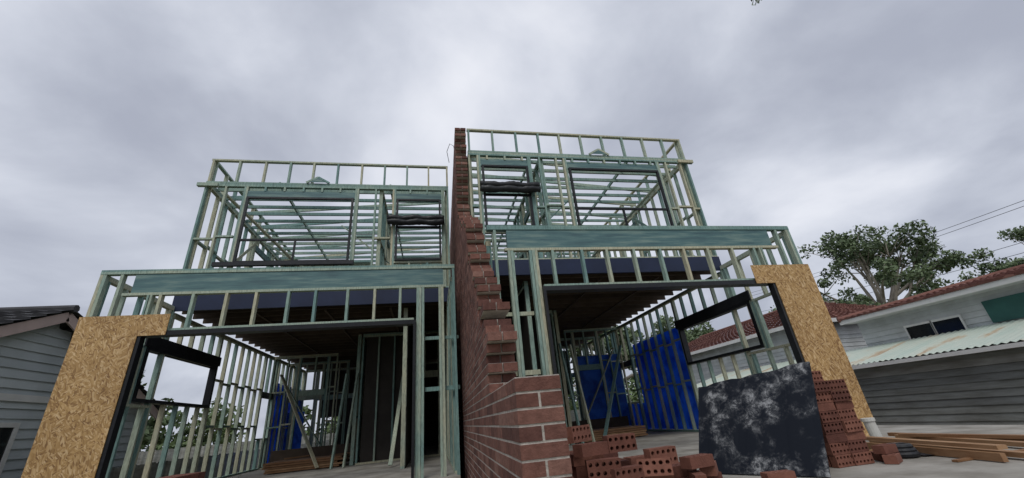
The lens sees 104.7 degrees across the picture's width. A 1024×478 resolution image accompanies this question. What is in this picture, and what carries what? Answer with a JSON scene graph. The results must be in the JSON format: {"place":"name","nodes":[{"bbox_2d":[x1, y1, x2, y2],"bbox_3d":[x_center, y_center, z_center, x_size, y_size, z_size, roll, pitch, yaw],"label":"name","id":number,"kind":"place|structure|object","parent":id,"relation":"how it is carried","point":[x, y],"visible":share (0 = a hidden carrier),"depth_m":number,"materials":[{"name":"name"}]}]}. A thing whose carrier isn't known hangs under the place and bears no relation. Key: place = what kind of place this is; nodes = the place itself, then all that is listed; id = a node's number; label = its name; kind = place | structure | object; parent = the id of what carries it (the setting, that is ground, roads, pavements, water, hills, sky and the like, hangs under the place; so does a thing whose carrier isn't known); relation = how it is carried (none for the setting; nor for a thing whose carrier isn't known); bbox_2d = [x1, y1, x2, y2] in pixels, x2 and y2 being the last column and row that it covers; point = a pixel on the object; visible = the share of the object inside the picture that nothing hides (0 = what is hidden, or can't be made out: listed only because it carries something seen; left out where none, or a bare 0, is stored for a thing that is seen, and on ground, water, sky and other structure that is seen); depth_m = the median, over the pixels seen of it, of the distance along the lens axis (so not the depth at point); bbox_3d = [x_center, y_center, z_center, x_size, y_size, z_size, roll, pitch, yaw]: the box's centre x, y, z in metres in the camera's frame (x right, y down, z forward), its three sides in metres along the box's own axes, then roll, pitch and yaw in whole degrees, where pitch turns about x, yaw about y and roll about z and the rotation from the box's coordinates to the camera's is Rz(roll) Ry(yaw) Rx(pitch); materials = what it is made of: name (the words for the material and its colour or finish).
{"place":"outdoors","nodes":[
{"label":"outdoors","id":0,"kind":"place"},
{"bbox_2d":[0,305,159,477],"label":"weatherboard garage","id":1,"kind":"structure","parent":0,"point":[35,341],"depth_m":7.60,"materials":[{"name":"wood"}]},
{"bbox_2d":[0,428,13,461],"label":"window glass","id":2,"kind":"structure","parent":1,"relation":"in","point":[5,433],"depth_m":7.13,"materials":[{"name":"black glass"}]},
{"bbox_2d":[0,0,1023,450],"label":"sky","id":3,"kind":"structure","parent":0,"point":[812,118],"materials":[{"name":"grey"}]},
{"label":"ground","id":4,"kind":"structure","parent":0,"visible":0},
{"bbox_2d":[140,370,174,446],"bbox_3d":[-23.476,10.211,21.122,8.742,6.420,7.417,0,-25,-12],"label":"gum tree","id":5,"kind":"object","parent":4,"relation":"on","point":[149,430],"visible":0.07,"depth_m":22.75,"materials":[{"name":"green plant"}]},
{"bbox_2d":[160,471,205,477],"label":"brick pallet","id":6,"kind":"object","parent":4,"relation":"on","point":[195,475],"visible":1,"depth_m":3.20,"materials":[{"name":"red brick"}]},
{"bbox_2d":[109,440,328,477],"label":"paling fence","id":7,"kind":"object","parent":4,"relation":"on","point":[138,472],"visible":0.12,"depth_m":11.80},
{"bbox_2d":[227,445,460,477],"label":"concrete slab","id":8,"kind":"structure","parent":4,"relation":"on","point":[432,467],"depth_m":8.99,"materials":[{"name":"grey concrete"}]},
{"bbox_2d":[21,128,875,477],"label":"timber frame duplex","id":9,"kind":"structure","parent":8,"relation":"on","point":[375,344],"depth_m":9.74,"materials":[{"name":"green wood"}]},
{"bbox_2d":[95,164,804,477],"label":"window frames and flashing","id":10,"kind":"structure","parent":9,"relation":"in","point":[155,344],"depth_m":8.40,"materials":[{"name":"black metal"}]},
{"bbox_2d":[136,410,580,464],"bbox_3d":[-5.842,14.558,29.053,60.025,1.820,0.020,0,-25,-12],"label":"paling fence","id":11,"kind":"object","parent":4,"relation":"on","point":[142,457],"visible":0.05,"depth_m":26.23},
{"bbox_2d":[140,372,643,451],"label":"distant trees","id":12,"kind":"object","parent":4,"relation":"on","point":[633,398],"visible":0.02,"depth_m":43.52,"materials":[{"name":"green plant"}]},
{"bbox_2d":[450,128,572,477],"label":"bricks","id":13,"kind":"object","parent":4,"relation":"on","point":[465,272],"visible":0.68,"depth_m":3.85,"materials":[{"name":"brick"}]},
{"bbox_2d":[455,131,571,477],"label":"mortar joints","id":14,"kind":"object","parent":13,"relation":"attached to","point":[493,314],"visible":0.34,"depth_m":3.76,"materials":[{"name":"grey concrete"}]},
{"bbox_2d":[568,324,644,387],"bbox_3d":[7.897,10.524,31.629,9.813,8.946,9.611,-22,-29,32],"label":"gum tree","id":15,"kind":"object","parent":4,"relation":"on","point":[622,352],"visible":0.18,"depth_m":32.38,"materials":[{"name":"green plant"}]},
{"bbox_2d":[639,315,715,347],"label":"gum tree","id":16,"kind":"object","parent":4,"relation":"on","point":[697,332],"visible":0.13,"depth_m":41.10,"materials":[{"name":"green plant"}]},
{"bbox_2d":[691,322,876,383],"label":"boards","id":17,"kind":"object","parent":4,"relation":"on","point":[851,337],"visible":0.06,"depth_m":17.35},
{"bbox_2d":[569,425,1023,477],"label":"concrete slab","id":18,"kind":"structure","parent":4,"relation":"on","point":[921,466],"depth_m":4.01,"materials":[{"name":"grey concrete"}]},
{"bbox_2d":[262,425,647,473],"bbox_3d":[-1.511,6.059,11.555,10.633,0.295,2.641,-5,-24,-2],"label":"stacked timber","id":19,"kind":"object","parent":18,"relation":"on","point":[291,464],"visible":0.53,"depth_m":10.54,"materials":[{"name":"brown wood"}]},
{"bbox_2d":[566,424,722,477],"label":"loose brick pile","id":20,"kind":"object","parent":18,"relation":"on","point":[599,459],"visible":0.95,"depth_m":2.87,"materials":[{"name":"red brick"}]},
{"bbox_2d":[698,361,830,477],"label":"leaning formwork board","id":21,"kind":"object","parent":18,"relation":"on","point":[756,424],"visible":0.83,"depth_m":4.34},
{"bbox_2d":[760,469,796,477],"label":"loose bricks","id":22,"kind":"object","parent":18,"relation":"on","point":[786,473],"visible":1,"depth_m":3.25,"materials":[{"name":"red brick"}]},
{"bbox_2d":[812,370,902,467],"bbox_3d":[3.636,1.960,4.408,0.773,0.940,0.693,0,-25,-12],"label":"brick stack","id":23,"kind":"object","parent":18,"relation":"on","point":[844,436],"visible":0.69,"depth_m":4.21,"materials":[{"name":"red brick"}]},
{"bbox_2d":[860,417,882,436],"bbox_3d":[5.206,2.753,5.706,0.184,0.310,0.170,0,-25,-12],"label":"pvc stormwater pipe","id":24,"kind":"object","parent":18,"relation":"on","point":[871,426],"visible":0.82,"depth_m":5.68,"materials":[{"name":"white plastic"}]},
{"bbox_2d":[895,442,932,457],"bbox_3d":[4.467,2.274,4.295,0.792,0.130,0.318,-8,-24,5],"label":"black poly roll","id":25,"kind":"object","parent":18,"relation":"on","point":[907,450],"visible":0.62,"depth_m":4.21,"materials":[{"name":"black plastic"}]},
{"bbox_2d":[865,432,1023,461],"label":"timber offcuts","id":26,"kind":"object","parent":18,"relation":"on","point":[969,447],"visible":0.77,"depth_m":4.25,"materials":[{"name":"brown wood"}]},
{"bbox_2d":[768,219,993,319],"bbox_3d":[35.541,6.443,38.046,19.292,16.752,17.044,0,-25,-12],"label":"gum tree","id":27,"kind":"object","parent":4,"relation":"on","point":[867,257],"visible":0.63,"depth_m":37.05,"materials":[{"name":"green plant"}]},
{"bbox_2d":[747,200,1023,317],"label":"power line","id":28,"kind":"object","parent":4,"relation":"on","point":[943,234],"visible":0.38,"depth_m":33.06,"materials":[{"name":"black metal"}]},
{"bbox_2d":[853,347,1023,424],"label":"lean to boards","id":29,"kind":"object","parent":4,"relation":"on","point":[984,388],"depth_m":9.32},
{"bbox_2d":[857,283,1023,346],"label":"house boards","id":30,"kind":"object","parent":4,"relation":"on","point":[971,310],"visible":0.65,"depth_m":11.24,"materials":[{"name":"white wood"}]},
{"bbox_2d":[981,292,1023,322],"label":"green awning window","id":31,"kind":"structure","parent":30,"relation":"attached to","point":[1006,308],"depth_m":9.78,"materials":[{"name":"green glass"}]},
{"bbox_2d":[879,340,1023,361],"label":"gutter","id":32,"kind":"object","parent":4,"relation":"on","point":[954,350],"depth_m":10.74,"materials":[{"name":"metal"}]},
{"bbox_2d":[697,318,1023,387],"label":"corrugated roof","id":33,"kind":"structure","parent":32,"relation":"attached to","point":[997,333],"depth_m":10.32,"materials":[{"name":"metal"}]},
{"bbox_2d":[840,274,1023,369],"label":"gutters and window trim","id":34,"kind":"object","parent":32,"relation":"attached to","point":[993,285],"visible":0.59,"depth_m":10.41,"materials":[{"name":"white metal"}]},
{"bbox_2d":[836,264,1023,322],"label":"tiled roof","id":35,"kind":"structure","parent":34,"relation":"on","point":[998,275],"depth_m":11.79,"materials":[{"name":"tile"}]},
{"bbox_2d":[906,317,965,338],"bbox_3d":[11.985,2.554,11.191,0.035,0.380,1.350,0,-25,-12],"label":"window glass","id":36,"kind":"object","parent":34,"relation":"attached to","point":[942,326],"visible":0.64,"depth_m":11.12,"materials":[{"name":"black glass"}]},
{"bbox_2d":[958,225,1023,281],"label":"gum tree","id":37,"kind":"object","parent":4,"relation":"on","point":[1018,234],"visible":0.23,"depth_m":43.81,"materials":[{"name":"green plant"}]},
{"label":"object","id":38,"kind":"object","parent":4,"relation":"on","visible":0},
{"bbox_2d":[636,318,837,369],"bbox_3d":[13.512,6.003,21.760,7.680,0.140,13.900,0,-25,-12],"label":"gutter","id":39,"kind":"object","parent":38,"relation":"on","point":[780,328],"visible":0.25,"depth_m":18.34,"materials":[{"name":"white metal"}]},
{"bbox_2d":[636,302,875,367],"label":"roof","id":40,"kind":"structure","parent":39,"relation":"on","point":[729,333],"depth_m":19.66,"materials":[{"name":"tile"}]}
]}

